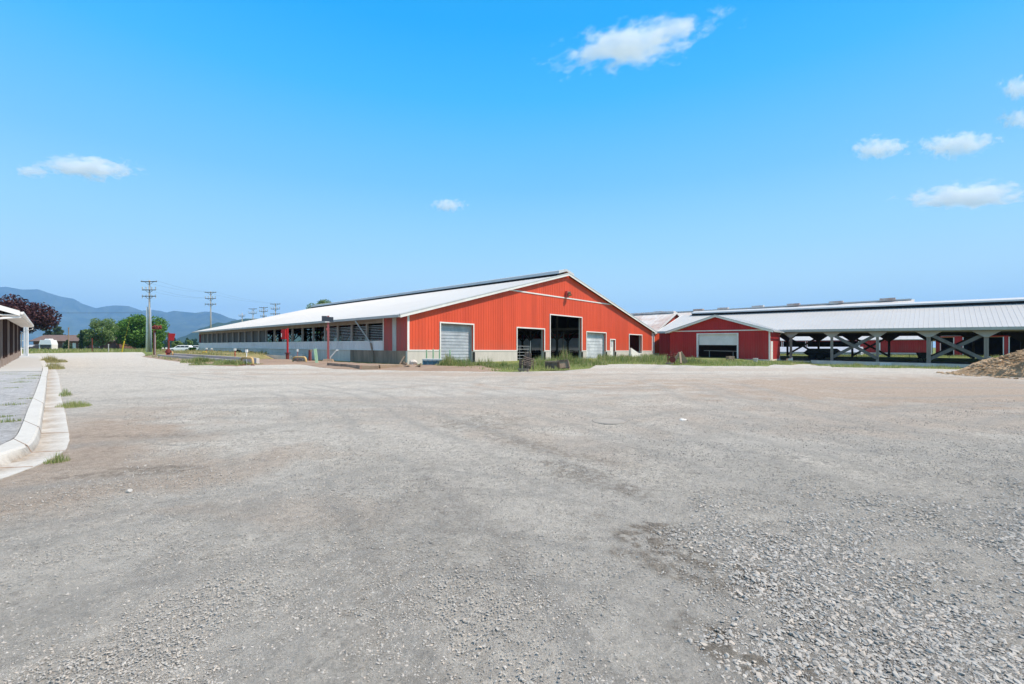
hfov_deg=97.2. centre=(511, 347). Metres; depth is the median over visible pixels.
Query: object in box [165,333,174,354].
paddle post
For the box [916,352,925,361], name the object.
feed cart
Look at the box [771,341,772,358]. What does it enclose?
side door
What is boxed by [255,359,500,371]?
dirt
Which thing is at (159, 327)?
agitator post
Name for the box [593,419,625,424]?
manhole cover
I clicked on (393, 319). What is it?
side door
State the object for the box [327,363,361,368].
timber beam
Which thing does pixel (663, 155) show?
sky
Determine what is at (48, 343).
white trailer
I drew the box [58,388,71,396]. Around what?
grass tuft
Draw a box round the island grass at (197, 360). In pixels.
[145,354,262,365]
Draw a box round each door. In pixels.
[392,317,395,350]
[441,323,470,361]
[587,332,602,357]
[610,340,612,355]
[699,334,736,344]
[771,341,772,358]
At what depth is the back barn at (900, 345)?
83.65 m
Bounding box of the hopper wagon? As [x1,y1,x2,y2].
[804,348,856,358]
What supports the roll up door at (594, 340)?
in the red barn at (549, 314)
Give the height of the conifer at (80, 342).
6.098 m
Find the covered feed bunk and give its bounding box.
[780,347,863,354]
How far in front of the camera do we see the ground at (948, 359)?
62.24 m
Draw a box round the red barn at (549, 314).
[192,269,657,363]
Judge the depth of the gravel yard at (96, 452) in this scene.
4.08 m
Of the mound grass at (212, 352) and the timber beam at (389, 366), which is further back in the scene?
the mound grass at (212, 352)
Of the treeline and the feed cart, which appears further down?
the feed cart
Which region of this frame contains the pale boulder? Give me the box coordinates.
[409,360,417,364]
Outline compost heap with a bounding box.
[955,349,1023,376]
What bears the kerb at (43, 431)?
on the ground at (948, 359)
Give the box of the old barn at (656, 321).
[630,311,679,355]
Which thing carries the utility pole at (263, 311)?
on the ground at (948, 359)
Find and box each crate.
[557,359,569,368]
[726,356,734,360]
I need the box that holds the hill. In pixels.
[176,319,365,343]
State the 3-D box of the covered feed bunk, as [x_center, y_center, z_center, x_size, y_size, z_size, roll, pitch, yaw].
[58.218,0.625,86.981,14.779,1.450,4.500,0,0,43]
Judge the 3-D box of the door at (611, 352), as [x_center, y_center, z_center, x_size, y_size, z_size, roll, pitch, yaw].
[14.008,0.348,63.658,0.070,2.797,0.945,0,0,43]
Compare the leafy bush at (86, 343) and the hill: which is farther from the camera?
the hill
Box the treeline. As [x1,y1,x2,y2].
[145,337,359,348]
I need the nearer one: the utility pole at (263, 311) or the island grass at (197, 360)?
the island grass at (197, 360)
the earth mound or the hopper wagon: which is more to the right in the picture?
the hopper wagon
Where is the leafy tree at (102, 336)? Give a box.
[84,318,120,348]
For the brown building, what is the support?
on the ground at (948, 359)
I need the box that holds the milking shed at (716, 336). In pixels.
[665,315,785,360]
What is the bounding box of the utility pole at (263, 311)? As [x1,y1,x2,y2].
[259,307,267,317]
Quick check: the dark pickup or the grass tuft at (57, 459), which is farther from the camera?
the dark pickup
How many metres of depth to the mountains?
8016.09 m
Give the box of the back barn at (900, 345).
[780,336,935,354]
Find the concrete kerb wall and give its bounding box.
[265,353,303,359]
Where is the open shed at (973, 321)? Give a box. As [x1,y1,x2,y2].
[657,297,1023,367]
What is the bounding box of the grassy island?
[142,355,243,365]
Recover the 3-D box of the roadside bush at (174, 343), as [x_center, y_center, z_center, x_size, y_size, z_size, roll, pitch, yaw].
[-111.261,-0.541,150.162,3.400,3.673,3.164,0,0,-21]
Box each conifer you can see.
[60,340,74,349]
[78,330,83,348]
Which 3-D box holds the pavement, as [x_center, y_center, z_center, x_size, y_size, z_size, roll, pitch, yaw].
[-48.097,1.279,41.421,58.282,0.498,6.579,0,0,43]
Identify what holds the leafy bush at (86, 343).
on the ground at (948, 359)
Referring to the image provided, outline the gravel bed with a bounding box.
[0,372,40,444]
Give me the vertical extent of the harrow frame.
1.186 m
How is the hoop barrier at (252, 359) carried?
on the gravel yard at (96, 452)
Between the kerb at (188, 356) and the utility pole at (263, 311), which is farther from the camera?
the utility pole at (263, 311)
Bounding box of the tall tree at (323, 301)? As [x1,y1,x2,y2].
[306,299,331,336]
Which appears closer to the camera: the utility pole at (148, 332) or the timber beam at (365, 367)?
the timber beam at (365, 367)
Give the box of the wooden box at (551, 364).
[545,361,557,368]
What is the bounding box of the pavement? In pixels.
[0,355,41,372]
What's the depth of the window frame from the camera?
70.10 m
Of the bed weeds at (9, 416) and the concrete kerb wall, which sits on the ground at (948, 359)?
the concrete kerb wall
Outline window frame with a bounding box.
[629,334,640,353]
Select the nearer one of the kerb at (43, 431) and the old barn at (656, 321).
the kerb at (43, 431)
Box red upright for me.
[308,350,310,360]
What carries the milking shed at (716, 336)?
on the ground at (948, 359)
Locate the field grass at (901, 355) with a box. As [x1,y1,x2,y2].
[780,353,1003,357]
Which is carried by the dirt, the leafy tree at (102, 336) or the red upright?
the red upright
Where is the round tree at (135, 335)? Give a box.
[109,314,169,348]
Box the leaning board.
[314,349,317,362]
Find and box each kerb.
[0,357,69,478]
[157,353,258,364]
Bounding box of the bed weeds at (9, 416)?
[0,373,40,422]
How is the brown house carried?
on the ground at (948, 359)
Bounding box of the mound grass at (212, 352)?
[156,349,267,354]
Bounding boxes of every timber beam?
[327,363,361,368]
[362,365,378,369]
[379,364,402,367]
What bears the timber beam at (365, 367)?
on the ground at (948, 359)
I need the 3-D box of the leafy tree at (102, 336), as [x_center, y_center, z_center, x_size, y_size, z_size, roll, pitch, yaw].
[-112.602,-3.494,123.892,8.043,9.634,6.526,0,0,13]
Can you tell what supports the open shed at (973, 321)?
on the ground at (948, 359)
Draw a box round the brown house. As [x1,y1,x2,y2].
[29,335,135,348]
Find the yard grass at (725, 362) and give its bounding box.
[455,357,959,370]
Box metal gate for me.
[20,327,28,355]
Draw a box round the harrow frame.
[666,350,687,363]
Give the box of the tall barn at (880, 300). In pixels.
[654,298,914,315]
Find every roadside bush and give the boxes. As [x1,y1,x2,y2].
[152,340,164,348]
[171,341,183,347]
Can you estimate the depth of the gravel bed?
11.84 m
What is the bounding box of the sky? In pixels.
[0,0,1023,347]
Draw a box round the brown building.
[0,305,33,367]
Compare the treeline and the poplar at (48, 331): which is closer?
the poplar at (48, 331)
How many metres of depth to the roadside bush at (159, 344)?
127.84 m
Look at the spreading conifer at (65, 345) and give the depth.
119.59 m
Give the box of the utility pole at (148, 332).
[141,280,156,351]
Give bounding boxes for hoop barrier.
[241,357,253,365]
[292,356,306,361]
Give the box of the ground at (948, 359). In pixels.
[22,348,980,371]
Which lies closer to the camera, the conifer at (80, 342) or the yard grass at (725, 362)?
the yard grass at (725, 362)
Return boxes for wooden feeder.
[518,352,534,371]
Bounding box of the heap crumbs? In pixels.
[936,350,1023,378]
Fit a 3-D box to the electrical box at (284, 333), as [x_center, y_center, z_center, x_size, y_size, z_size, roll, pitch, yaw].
[-24.092,-0.358,47.980,0.777,3.373,0.570,0,0,6]
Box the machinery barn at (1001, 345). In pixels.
[936,336,1019,356]
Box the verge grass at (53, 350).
[20,347,165,352]
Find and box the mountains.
[0,287,236,347]
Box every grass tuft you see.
[43,449,70,464]
[55,400,92,407]
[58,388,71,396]
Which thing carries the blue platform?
on the dirt
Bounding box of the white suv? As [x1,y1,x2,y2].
[170,345,192,350]
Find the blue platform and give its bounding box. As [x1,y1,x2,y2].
[422,359,441,364]
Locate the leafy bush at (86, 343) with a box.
[76,329,95,349]
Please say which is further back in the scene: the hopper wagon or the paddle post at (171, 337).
the hopper wagon
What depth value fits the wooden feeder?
27.05 m
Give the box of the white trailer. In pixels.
[39,339,57,348]
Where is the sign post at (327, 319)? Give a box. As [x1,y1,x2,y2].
[322,316,333,361]
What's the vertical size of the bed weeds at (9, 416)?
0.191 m
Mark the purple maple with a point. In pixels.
(42, 317)
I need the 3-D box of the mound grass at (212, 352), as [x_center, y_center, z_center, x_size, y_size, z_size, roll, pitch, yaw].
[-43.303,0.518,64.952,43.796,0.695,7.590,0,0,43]
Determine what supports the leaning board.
on the ground at (948, 359)
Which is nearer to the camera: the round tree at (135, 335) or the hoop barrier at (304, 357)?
the hoop barrier at (304, 357)
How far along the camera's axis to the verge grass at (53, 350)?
106.35 m
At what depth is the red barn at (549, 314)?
53.33 m
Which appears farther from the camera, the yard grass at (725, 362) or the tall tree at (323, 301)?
the tall tree at (323, 301)
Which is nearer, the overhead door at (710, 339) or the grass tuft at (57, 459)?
the grass tuft at (57, 459)
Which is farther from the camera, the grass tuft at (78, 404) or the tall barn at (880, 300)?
the tall barn at (880, 300)
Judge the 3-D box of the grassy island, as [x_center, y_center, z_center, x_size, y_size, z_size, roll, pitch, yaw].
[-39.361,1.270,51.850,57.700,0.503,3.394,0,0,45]
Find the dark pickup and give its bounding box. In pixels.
[22,344,46,349]
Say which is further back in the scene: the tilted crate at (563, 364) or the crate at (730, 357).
the crate at (730, 357)
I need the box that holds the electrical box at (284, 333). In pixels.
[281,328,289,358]
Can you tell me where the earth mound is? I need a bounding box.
[152,351,273,358]
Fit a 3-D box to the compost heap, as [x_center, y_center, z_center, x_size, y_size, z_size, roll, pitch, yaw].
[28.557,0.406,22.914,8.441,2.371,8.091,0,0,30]
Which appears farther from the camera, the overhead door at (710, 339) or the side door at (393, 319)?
the overhead door at (710, 339)
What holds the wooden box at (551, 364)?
on the ground at (948, 359)
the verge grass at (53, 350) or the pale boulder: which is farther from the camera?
the verge grass at (53, 350)
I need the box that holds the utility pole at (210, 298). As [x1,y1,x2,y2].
[205,291,215,327]
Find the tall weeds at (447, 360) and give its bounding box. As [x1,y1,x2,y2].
[436,348,715,368]
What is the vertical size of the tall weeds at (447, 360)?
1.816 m
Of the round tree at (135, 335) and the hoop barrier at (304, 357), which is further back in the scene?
the round tree at (135, 335)
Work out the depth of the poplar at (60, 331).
234.25 m
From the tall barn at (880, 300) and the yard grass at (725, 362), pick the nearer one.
the yard grass at (725, 362)
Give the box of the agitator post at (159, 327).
[152,325,161,354]
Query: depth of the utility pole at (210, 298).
149.81 m
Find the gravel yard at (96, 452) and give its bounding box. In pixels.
[0,352,1023,683]
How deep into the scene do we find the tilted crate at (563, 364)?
29.63 m
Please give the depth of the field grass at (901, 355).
73.68 m
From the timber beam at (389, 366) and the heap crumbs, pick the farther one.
the timber beam at (389, 366)
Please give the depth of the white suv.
111.86 m
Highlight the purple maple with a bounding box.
[0,293,61,333]
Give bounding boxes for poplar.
[42,324,58,334]
[51,326,63,334]

